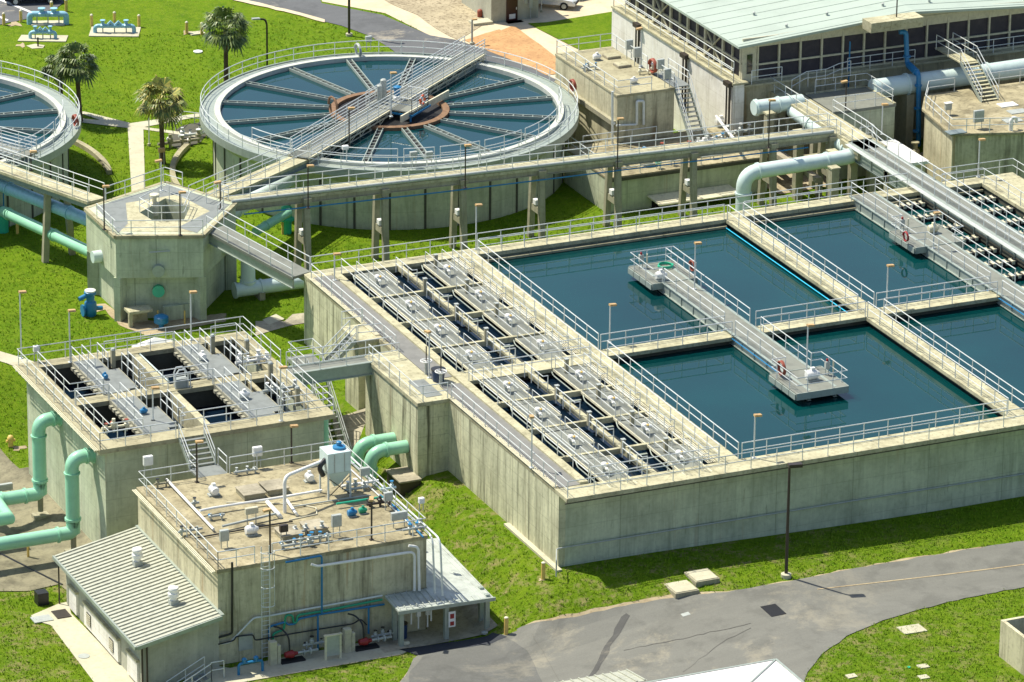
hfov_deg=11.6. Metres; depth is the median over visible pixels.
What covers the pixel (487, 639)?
road patch
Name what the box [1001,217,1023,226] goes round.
overflow trough
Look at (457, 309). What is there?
stub post
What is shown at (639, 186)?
slab building
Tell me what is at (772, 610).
drain grate
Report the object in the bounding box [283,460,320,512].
roof pipe
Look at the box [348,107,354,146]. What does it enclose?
light post
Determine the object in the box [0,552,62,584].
thin pipe
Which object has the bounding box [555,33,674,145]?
valve vault
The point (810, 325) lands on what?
light post
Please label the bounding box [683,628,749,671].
road crack
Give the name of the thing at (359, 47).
hose
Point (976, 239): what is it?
overflow trough
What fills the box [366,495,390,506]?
valve cluster
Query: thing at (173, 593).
roof vent
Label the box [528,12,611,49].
lawn
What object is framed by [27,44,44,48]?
bare soil
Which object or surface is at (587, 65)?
valve cluster
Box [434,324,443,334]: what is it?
valve actuator
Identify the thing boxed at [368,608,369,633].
wall pipe
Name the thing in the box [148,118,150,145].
street lamp
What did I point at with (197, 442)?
light post
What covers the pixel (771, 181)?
trestle
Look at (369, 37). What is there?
control box
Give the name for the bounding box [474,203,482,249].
light post
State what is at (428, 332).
light post
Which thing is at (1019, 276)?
overflow trough
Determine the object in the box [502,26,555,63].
stepping strip
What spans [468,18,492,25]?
step slab
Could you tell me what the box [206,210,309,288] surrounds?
inclined walkway
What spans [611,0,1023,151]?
screened building
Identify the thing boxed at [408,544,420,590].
wall pipe
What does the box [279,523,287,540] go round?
control box
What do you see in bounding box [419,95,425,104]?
life ring
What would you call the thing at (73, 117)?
life ring
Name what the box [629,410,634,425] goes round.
stub post
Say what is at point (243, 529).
roof pipe
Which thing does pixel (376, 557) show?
wall pipe
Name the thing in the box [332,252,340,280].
light post
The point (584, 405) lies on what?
water
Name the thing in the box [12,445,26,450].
bare soil
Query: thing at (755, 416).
light post
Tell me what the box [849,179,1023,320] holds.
pool walkway
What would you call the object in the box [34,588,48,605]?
dark box
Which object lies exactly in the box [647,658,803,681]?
building
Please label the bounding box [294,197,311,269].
trestle
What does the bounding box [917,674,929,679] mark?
ground slab
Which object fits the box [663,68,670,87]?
control box
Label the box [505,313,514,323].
valve actuator
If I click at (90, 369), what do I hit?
tank platform
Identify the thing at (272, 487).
roof hatch
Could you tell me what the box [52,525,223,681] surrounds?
lean to building
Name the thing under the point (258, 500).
roof pipe
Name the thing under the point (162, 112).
palm tree
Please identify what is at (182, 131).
valve cluster
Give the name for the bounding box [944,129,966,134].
cover plate
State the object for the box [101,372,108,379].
actuator
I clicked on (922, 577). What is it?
road marking
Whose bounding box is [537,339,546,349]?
valve actuator
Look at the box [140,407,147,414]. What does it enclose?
actuator
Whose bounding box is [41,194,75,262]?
trestle
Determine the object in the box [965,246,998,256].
overflow trough
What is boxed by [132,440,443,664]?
pump house
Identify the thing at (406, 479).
lawn vault
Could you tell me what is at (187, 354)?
tank platform
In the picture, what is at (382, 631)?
valve cluster
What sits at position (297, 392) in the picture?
stub post
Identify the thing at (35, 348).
control box
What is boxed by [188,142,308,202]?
elevated walkway
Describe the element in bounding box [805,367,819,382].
drive motor
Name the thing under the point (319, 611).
wall pipe
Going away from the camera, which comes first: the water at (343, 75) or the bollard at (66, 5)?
the water at (343, 75)
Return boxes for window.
[746,54,752,73]
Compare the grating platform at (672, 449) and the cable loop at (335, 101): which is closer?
the grating platform at (672, 449)
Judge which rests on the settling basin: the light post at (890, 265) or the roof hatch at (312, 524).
the light post at (890, 265)
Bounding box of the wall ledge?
[554,81,615,125]
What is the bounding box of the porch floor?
[373,604,496,652]
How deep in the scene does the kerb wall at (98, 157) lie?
375.27 m
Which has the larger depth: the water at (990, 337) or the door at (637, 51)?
the door at (637, 51)
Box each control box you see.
[0,482,12,490]
[33,345,38,361]
[143,455,152,474]
[158,147,164,167]
[219,529,228,547]
[245,506,257,524]
[252,445,262,466]
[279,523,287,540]
[331,513,341,537]
[342,145,348,158]
[359,466,369,485]
[365,35,371,50]
[383,491,392,509]
[390,510,406,527]
[409,151,417,157]
[418,497,424,510]
[425,151,432,167]
[625,39,632,58]
[633,47,640,65]
[638,252,643,267]
[656,58,664,76]
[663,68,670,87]
[824,358,829,374]
[899,217,904,232]
[944,101,952,114]
[973,109,984,128]
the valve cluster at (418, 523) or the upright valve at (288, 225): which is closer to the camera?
the valve cluster at (418, 523)
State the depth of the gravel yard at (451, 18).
410.19 m
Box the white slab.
[865,139,928,190]
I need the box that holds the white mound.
[132,337,172,346]
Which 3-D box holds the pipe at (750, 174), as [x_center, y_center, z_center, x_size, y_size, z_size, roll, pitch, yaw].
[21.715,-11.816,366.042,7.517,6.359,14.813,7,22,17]
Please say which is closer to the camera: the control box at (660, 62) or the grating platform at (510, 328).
the grating platform at (510, 328)
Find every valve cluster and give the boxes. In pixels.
[101,418,128,434]
[154,478,168,488]
[157,128,202,147]
[178,123,208,137]
[178,525,202,535]
[191,497,198,506]
[208,513,224,520]
[234,465,257,474]
[235,349,269,365]
[262,379,297,393]
[279,534,313,548]
[292,520,323,534]
[302,635,323,648]
[306,531,330,543]
[344,478,367,492]
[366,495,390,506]
[371,626,393,637]
[380,480,395,491]
[402,518,426,534]
[581,62,596,70]
[637,63,653,74]
[706,132,727,140]
[724,124,752,137]
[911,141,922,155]
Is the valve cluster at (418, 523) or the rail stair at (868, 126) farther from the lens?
the rail stair at (868, 126)
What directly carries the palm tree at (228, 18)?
on the ground at (166, 16)
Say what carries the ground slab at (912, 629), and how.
on the ground at (166, 16)
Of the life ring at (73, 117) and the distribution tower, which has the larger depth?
the life ring at (73, 117)
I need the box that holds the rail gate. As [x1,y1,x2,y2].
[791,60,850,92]
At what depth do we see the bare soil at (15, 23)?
406.32 m
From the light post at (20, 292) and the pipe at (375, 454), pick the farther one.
the light post at (20, 292)
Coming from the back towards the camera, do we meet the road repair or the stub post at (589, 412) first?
the stub post at (589, 412)
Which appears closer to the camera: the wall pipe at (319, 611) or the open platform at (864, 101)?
the wall pipe at (319, 611)
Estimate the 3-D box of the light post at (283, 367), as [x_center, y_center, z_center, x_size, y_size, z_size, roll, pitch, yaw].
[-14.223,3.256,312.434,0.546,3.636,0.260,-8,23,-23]
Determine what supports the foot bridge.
attached to the settling basin
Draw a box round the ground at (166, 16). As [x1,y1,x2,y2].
[0,0,1023,681]
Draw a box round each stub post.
[110,348,115,367]
[210,334,214,353]
[244,338,249,357]
[268,361,272,381]
[295,386,299,406]
[423,277,427,291]
[433,253,437,267]
[454,303,458,317]
[464,278,469,292]
[483,327,488,341]
[494,302,498,316]
[554,384,559,398]
[564,357,568,372]
[586,410,591,425]
[596,383,601,398]
[620,438,625,453]
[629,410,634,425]
[663,437,668,452]
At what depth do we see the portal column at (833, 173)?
360.63 m
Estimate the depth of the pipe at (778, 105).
371.51 m
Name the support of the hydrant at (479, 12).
on the gravel yard at (451, 18)
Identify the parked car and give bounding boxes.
[5,0,53,4]
[539,0,578,9]
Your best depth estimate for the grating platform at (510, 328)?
329.56 m
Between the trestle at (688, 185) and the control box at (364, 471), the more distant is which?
the trestle at (688, 185)
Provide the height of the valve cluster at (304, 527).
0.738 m
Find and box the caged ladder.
[260,545,274,659]
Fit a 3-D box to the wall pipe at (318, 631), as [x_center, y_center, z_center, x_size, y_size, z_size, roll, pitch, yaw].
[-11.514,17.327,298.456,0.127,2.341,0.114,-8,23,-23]
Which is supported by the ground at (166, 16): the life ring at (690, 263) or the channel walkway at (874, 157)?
the channel walkway at (874, 157)
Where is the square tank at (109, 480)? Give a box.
[13,316,335,541]
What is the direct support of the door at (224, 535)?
in the control box at (223, 535)
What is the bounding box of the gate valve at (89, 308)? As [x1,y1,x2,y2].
[78,288,102,316]
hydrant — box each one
[6,435,14,446]
[477,9,481,16]
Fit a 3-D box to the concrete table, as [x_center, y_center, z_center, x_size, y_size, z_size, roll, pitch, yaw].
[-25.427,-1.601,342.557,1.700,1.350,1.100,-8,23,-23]
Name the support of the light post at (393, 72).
on the clarifier at (232, 147)
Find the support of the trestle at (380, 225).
on the ground at (166, 16)
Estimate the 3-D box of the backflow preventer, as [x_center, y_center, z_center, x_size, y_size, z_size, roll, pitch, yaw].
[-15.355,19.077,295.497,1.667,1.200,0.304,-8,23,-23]
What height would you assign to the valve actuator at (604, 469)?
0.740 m
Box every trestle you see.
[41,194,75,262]
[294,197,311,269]
[371,188,389,260]
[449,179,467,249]
[527,170,546,238]
[603,161,622,227]
[678,152,698,217]
[757,143,778,206]
[815,136,836,196]
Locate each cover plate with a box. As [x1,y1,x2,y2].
[30,614,53,623]
[51,609,71,618]
[193,50,202,53]
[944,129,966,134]
[996,101,1018,107]
[1001,118,1023,122]
[1006,108,1023,114]
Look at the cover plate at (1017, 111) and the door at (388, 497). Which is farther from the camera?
the cover plate at (1017, 111)
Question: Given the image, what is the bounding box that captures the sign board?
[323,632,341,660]
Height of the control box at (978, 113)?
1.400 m
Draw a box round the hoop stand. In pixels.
[173,366,188,388]
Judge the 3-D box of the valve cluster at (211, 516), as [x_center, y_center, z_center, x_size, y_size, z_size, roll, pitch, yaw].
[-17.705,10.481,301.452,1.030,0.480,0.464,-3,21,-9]
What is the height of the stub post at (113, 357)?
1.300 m
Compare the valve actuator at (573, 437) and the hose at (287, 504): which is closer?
the hose at (287, 504)
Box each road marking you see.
[0,0,29,11]
[817,564,1023,589]
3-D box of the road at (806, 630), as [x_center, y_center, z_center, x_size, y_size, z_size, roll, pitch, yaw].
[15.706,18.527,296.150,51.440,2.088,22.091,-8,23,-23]
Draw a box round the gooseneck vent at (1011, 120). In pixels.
[1009,116,1017,130]
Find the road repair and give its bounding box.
[409,638,541,681]
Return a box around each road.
[0,0,63,23]
[250,0,554,81]
[400,541,1023,681]
[517,620,551,629]
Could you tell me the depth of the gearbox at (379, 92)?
370.57 m
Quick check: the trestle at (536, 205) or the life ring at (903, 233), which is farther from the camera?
the trestle at (536, 205)
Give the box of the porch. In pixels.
[384,538,495,646]
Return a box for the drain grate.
[760,604,785,616]
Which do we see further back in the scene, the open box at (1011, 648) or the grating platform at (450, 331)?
the grating platform at (450, 331)
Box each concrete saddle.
[254,292,264,300]
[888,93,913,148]
[951,84,978,90]
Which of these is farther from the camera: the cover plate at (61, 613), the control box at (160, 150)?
the control box at (160, 150)
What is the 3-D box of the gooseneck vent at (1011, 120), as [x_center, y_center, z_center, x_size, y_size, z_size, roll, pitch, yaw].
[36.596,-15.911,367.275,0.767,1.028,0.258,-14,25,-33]
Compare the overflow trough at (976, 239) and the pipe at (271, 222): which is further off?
the pipe at (271, 222)
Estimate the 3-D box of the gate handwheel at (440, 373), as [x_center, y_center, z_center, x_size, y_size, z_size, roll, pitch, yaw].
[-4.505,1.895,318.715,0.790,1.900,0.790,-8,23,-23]
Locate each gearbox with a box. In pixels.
[377,84,381,103]
[380,78,385,100]
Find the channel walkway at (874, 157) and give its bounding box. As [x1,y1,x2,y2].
[770,76,1023,269]
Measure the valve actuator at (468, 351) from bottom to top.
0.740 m
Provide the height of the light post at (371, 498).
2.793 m
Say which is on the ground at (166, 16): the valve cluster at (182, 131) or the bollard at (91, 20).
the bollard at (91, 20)
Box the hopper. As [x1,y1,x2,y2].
[317,441,350,499]
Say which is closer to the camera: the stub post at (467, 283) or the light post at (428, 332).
the light post at (428, 332)
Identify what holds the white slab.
on the ground at (166, 16)
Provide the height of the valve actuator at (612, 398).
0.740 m
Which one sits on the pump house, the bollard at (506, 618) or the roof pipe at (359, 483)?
the roof pipe at (359, 483)
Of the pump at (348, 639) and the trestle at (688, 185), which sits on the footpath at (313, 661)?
the pump at (348, 639)
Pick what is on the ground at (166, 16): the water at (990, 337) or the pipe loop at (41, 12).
the pipe loop at (41, 12)
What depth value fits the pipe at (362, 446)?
319.87 m
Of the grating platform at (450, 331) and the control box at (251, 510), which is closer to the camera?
the control box at (251, 510)
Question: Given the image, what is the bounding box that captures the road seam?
[589,613,629,675]
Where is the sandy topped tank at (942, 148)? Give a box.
[922,68,1023,181]
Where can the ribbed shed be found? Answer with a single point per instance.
(626, 675)
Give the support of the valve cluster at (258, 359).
on the square tank at (109, 480)
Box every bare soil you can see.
[8,21,21,25]
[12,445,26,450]
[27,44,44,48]
[84,304,225,334]
[172,122,206,149]
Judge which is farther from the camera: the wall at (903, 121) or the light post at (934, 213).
the wall at (903, 121)
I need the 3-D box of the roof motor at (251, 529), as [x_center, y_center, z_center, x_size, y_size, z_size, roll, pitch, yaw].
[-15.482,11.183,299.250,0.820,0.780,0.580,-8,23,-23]
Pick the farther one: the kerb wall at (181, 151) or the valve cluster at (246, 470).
the kerb wall at (181, 151)
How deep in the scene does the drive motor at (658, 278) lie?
336.75 m
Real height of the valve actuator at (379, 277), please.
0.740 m
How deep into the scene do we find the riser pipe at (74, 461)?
311.13 m
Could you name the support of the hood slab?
attached to the screened building at (732, 56)
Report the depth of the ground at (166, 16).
338.07 m
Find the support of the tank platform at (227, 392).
on the square tank at (109, 480)
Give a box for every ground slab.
[188,31,204,35]
[845,673,857,678]
[896,624,926,634]
[916,664,929,668]
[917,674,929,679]
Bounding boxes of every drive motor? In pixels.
[655,269,666,281]
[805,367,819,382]
[927,222,938,234]
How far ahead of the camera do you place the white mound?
338.62 m
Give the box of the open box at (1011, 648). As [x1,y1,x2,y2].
[999,616,1023,675]
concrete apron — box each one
[0,449,91,590]
[333,408,369,453]
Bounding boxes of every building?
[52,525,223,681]
[462,0,538,23]
[564,126,767,212]
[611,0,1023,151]
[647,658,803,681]
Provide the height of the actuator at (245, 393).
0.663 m
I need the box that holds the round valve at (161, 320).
[154,313,168,328]
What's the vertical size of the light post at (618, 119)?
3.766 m
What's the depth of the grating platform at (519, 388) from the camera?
318.31 m
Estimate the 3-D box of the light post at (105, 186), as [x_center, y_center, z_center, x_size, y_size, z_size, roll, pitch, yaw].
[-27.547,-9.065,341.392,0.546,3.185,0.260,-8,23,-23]
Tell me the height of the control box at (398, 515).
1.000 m
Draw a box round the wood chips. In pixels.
[465,29,555,74]
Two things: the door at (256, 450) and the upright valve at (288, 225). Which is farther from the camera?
the upright valve at (288, 225)
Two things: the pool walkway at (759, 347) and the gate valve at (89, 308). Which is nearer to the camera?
the pool walkway at (759, 347)
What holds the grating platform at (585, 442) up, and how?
on the settling basin
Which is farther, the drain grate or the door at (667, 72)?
the door at (667, 72)
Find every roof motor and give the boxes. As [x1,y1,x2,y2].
[207,482,219,496]
[244,522,258,536]
[303,470,314,482]
[347,507,356,517]
[358,505,366,514]
[592,52,600,60]
[630,76,637,83]
[641,162,654,166]
[714,115,724,127]
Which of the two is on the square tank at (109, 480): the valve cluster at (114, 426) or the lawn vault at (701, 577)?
the valve cluster at (114, 426)
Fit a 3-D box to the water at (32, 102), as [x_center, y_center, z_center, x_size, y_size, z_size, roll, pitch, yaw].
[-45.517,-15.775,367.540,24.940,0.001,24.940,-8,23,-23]
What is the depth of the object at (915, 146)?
375.14 m
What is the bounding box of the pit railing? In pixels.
[175,111,198,129]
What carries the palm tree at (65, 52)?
on the ground at (166, 16)
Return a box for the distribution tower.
[84,167,237,321]
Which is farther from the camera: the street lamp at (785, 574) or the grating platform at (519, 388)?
the grating platform at (519, 388)
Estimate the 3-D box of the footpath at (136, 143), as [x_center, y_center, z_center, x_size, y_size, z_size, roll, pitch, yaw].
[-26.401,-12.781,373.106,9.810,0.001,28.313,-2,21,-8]
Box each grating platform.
[353,259,404,296]
[384,284,437,323]
[412,307,465,346]
[421,249,474,286]
[442,333,499,373]
[452,274,507,313]
[479,364,537,406]
[482,297,535,336]
[510,389,569,433]
[513,322,570,362]
[543,416,603,460]
[551,353,609,395]
[575,443,637,487]
[583,378,642,422]
[616,405,677,449]
[649,431,712,475]
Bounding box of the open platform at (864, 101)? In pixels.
[805,73,895,178]
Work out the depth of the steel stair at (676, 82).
371.65 m
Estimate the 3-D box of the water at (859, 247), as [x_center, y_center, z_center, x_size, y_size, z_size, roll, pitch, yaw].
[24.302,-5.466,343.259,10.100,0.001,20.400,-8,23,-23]
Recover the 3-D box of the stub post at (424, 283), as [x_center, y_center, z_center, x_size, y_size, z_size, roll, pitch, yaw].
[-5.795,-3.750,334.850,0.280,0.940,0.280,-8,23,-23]
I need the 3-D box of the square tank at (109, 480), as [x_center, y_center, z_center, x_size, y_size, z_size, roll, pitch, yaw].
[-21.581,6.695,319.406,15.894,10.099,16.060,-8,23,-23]
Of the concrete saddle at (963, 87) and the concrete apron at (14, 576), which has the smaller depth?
the concrete apron at (14, 576)
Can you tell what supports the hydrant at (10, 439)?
on the ground at (166, 16)
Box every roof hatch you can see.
[235,483,265,500]
[258,478,289,495]
[274,524,303,540]
[299,518,328,534]
[602,52,620,59]
[613,61,631,68]
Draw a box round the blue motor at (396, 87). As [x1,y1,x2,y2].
[393,85,400,99]
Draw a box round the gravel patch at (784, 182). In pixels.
[767,174,841,193]
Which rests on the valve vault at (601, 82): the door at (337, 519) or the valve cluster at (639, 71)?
the valve cluster at (639, 71)
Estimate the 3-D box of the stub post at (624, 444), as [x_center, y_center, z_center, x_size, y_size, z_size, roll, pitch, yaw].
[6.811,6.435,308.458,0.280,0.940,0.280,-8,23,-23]
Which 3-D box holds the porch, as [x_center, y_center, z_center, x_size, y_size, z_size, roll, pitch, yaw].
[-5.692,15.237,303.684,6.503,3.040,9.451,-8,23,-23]
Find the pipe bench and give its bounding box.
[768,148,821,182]
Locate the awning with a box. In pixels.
[647,184,735,207]
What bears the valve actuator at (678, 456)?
on the grating platform at (672, 449)
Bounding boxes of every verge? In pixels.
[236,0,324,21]
[402,547,981,678]
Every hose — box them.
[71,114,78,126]
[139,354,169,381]
[226,502,316,520]
[354,43,361,55]
[569,79,576,91]
[648,58,657,72]
[657,261,673,268]
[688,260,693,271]
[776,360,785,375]
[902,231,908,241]
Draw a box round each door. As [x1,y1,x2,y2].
[0,484,12,490]
[145,457,152,465]
[221,531,228,541]
[247,508,257,513]
[254,448,261,455]
[281,526,287,531]
[333,516,340,526]
[362,468,369,475]
[385,493,392,500]
[393,512,406,520]
[506,0,517,21]
[627,41,632,49]
[635,48,640,56]
[658,60,663,68]
[665,70,670,78]
[975,111,983,121]
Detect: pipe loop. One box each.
[18,25,67,41]
[27,7,68,25]
[89,19,140,36]
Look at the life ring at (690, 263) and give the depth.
338.12 m
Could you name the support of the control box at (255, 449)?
on the pump house
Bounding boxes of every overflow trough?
[895,200,926,210]
[912,213,944,221]
[943,223,962,231]
[960,235,980,243]
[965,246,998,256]
[968,195,997,204]
[984,206,1014,215]
[984,258,1017,268]
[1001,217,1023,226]
[1003,271,1023,280]
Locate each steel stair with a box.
[166,656,224,681]
[178,420,226,477]
[287,320,356,453]
[653,58,707,141]
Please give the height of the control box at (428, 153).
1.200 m
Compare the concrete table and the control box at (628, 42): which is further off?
the control box at (628, 42)
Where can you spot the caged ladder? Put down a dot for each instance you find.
(269, 597)
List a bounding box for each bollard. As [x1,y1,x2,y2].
[2,12,4,24]
[19,9,22,22]
[64,0,67,11]
[90,14,92,26]
[113,11,115,23]
[137,14,140,26]
[185,21,187,33]
[281,222,283,234]
[504,616,508,634]
[541,561,545,579]
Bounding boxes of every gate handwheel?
[420,346,431,374]
[435,357,446,385]
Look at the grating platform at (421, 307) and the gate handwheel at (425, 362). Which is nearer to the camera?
the gate handwheel at (425, 362)
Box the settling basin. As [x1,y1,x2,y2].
[303,158,1023,576]
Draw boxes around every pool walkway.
[628,246,848,400]
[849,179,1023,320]
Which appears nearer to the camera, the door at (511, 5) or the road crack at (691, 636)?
the road crack at (691, 636)
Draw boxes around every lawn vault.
[386,466,421,496]
[664,580,698,598]
[684,568,719,586]
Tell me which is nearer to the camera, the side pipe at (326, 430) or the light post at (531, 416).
the light post at (531, 416)
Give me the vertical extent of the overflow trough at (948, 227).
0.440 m
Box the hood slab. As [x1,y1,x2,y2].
[862,12,923,32]
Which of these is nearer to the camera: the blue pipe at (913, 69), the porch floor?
the porch floor
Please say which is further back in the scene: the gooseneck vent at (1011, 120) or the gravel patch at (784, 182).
the gravel patch at (784, 182)
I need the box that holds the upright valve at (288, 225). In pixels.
[281,205,293,234]
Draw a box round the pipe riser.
[0,206,8,233]
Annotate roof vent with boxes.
[132,547,142,566]
[168,585,178,605]
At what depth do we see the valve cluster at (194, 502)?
303.12 m
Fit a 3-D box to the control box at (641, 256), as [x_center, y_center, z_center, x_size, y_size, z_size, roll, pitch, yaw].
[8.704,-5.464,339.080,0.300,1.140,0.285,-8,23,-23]
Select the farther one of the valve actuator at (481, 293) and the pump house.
the valve actuator at (481, 293)
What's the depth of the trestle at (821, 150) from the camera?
367.24 m
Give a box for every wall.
[73,139,111,174]
[163,303,193,320]
[170,143,189,184]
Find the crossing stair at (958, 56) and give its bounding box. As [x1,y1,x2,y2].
[935,32,998,102]
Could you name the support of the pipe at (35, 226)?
attached to the trestle at (46, 226)
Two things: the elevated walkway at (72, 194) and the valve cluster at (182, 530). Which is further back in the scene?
the elevated walkway at (72, 194)
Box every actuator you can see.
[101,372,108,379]
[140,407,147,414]
[197,350,207,360]
[238,389,249,399]
[374,274,384,284]
[405,300,414,310]
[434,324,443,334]
[443,264,453,274]
[465,349,474,360]
[475,290,484,299]
[503,381,513,391]
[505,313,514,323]
[534,407,544,418]
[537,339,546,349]
[567,434,577,445]
[575,370,585,380]
[601,462,611,473]
[607,395,617,406]
[641,422,651,433]
[675,450,685,461]
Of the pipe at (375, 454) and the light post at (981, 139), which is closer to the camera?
the pipe at (375, 454)
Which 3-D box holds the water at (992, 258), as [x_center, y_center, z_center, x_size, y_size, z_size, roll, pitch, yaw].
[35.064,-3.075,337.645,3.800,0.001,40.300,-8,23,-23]
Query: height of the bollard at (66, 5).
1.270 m
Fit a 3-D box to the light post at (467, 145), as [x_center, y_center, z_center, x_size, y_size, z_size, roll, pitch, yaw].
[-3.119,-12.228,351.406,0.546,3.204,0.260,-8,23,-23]
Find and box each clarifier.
[0,60,80,226]
[199,36,578,229]
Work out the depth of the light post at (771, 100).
361.33 m
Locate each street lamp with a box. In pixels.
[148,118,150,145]
[251,17,267,65]
[346,0,352,36]
[470,18,476,44]
[781,462,802,579]
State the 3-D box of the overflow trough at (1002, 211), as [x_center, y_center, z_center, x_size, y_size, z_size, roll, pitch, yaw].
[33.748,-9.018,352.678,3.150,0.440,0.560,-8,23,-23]
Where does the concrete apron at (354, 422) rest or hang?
on the ground at (166, 16)
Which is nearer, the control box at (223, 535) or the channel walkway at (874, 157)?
the control box at (223, 535)
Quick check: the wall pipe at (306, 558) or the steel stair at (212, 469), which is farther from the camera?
the steel stair at (212, 469)
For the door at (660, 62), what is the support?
in the control box at (660, 62)
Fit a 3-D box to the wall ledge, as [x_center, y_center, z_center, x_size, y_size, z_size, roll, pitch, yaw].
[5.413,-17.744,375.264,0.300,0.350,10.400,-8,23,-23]
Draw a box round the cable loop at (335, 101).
[327,96,337,117]
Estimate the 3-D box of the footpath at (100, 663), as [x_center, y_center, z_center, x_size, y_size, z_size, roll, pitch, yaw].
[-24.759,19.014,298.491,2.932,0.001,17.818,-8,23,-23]
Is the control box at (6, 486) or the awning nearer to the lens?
the control box at (6, 486)
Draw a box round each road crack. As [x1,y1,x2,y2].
[626,623,748,649]
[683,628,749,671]
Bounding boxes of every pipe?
[0,178,85,225]
[0,206,86,255]
[0,410,61,525]
[0,447,95,551]
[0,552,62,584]
[166,478,214,530]
[195,521,292,538]
[199,489,321,511]
[218,619,366,644]
[219,562,232,637]
[221,595,382,644]
[222,512,276,527]
[231,278,303,298]
[236,173,299,218]
[240,262,255,285]
[252,208,292,235]
[265,500,282,518]
[268,603,384,639]
[272,598,382,639]
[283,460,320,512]
[285,555,322,613]
[286,499,298,515]
[293,494,370,506]
[310,551,415,590]
[317,615,318,650]
[324,420,328,445]
[336,496,382,504]
[341,479,378,487]
[351,432,396,471]
[364,440,408,487]
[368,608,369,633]
[380,494,423,537]
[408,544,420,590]
[611,91,644,143]
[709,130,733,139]
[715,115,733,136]
[735,106,855,210]
[750,94,804,115]
[848,41,850,86]
[868,58,1023,96]
[898,29,921,146]
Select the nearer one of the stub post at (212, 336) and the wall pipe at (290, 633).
the wall pipe at (290, 633)
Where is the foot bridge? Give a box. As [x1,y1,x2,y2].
[286,336,398,384]
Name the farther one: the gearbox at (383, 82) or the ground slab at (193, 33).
the ground slab at (193, 33)
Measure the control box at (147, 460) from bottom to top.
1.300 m
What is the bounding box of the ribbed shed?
[561,669,645,681]
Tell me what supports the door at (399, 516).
in the control box at (398, 515)
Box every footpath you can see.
[0,351,33,366]
[31,602,134,681]
[82,111,198,191]
[186,641,405,681]
[256,313,303,334]
[263,314,283,324]
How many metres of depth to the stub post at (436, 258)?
339.07 m
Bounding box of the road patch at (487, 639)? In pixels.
[400,633,506,654]
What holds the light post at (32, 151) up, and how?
on the elevated walkway at (72, 194)
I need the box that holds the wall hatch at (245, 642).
[238,633,252,650]
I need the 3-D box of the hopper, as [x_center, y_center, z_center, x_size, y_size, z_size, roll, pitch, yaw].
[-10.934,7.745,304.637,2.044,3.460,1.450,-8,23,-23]
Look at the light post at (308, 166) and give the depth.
346.25 m
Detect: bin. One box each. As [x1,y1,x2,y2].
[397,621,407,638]
[431,366,445,382]
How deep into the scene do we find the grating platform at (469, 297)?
333.88 m
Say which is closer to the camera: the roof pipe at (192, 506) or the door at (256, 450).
the roof pipe at (192, 506)
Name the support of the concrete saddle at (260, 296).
on the ground at (166, 16)
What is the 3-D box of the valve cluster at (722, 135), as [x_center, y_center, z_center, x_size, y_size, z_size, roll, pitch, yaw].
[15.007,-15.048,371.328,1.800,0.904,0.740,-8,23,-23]
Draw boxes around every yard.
[322,0,624,78]
[386,0,481,39]
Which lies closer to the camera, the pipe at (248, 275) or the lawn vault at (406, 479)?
the lawn vault at (406, 479)
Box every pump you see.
[268,626,317,665]
[342,613,391,652]
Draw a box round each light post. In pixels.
[18,290,26,358]
[29,150,36,170]
[68,309,75,362]
[102,185,109,230]
[151,386,159,420]
[155,159,163,190]
[178,191,185,235]
[189,290,196,340]
[194,440,203,482]
[214,180,221,209]
[262,507,271,553]
[278,365,287,421]
[289,424,298,463]
[306,164,313,208]
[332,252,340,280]
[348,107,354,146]
[369,496,373,540]
[389,71,396,116]
[424,330,430,378]
[463,144,471,188]
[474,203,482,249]
[529,414,533,468]
[609,303,616,343]
[615,117,623,168]
[636,27,642,66]
[693,241,701,289]
[752,413,761,458]
[766,99,775,147]
[804,323,814,371]
[841,80,847,108]
[879,103,888,134]
[885,264,894,306]
[931,211,940,248]
[976,138,985,177]
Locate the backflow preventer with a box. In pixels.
[237,655,263,674]
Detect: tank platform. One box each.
[71,342,145,394]
[109,380,185,434]
[174,327,248,379]
[213,364,290,418]
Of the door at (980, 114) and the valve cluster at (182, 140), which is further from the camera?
the valve cluster at (182, 140)
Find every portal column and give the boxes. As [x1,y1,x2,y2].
[763,110,775,161]
[792,128,816,199]
[826,148,837,197]
[827,165,840,197]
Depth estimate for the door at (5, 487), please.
321.79 m
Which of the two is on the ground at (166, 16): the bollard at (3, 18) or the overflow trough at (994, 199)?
the bollard at (3, 18)
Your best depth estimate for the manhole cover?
299.19 m
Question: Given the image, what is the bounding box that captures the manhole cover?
[78,653,89,658]
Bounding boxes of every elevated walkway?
[0,147,104,206]
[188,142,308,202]
[216,113,836,214]
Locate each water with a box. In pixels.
[0,83,59,159]
[220,61,557,161]
[348,264,709,482]
[489,225,850,349]
[616,323,1000,458]
[756,210,978,307]
[893,304,1023,409]
[897,201,1023,285]
[962,192,1023,231]
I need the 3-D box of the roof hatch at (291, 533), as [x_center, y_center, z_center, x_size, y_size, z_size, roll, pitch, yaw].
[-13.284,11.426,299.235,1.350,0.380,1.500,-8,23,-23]
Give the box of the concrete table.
[124,304,152,327]
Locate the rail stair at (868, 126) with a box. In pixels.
[859,118,878,140]
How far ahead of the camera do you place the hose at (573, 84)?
374.91 m
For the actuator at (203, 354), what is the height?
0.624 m
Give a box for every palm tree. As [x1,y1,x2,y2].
[38,54,73,93]
[52,41,101,121]
[133,74,188,164]
[196,6,252,80]

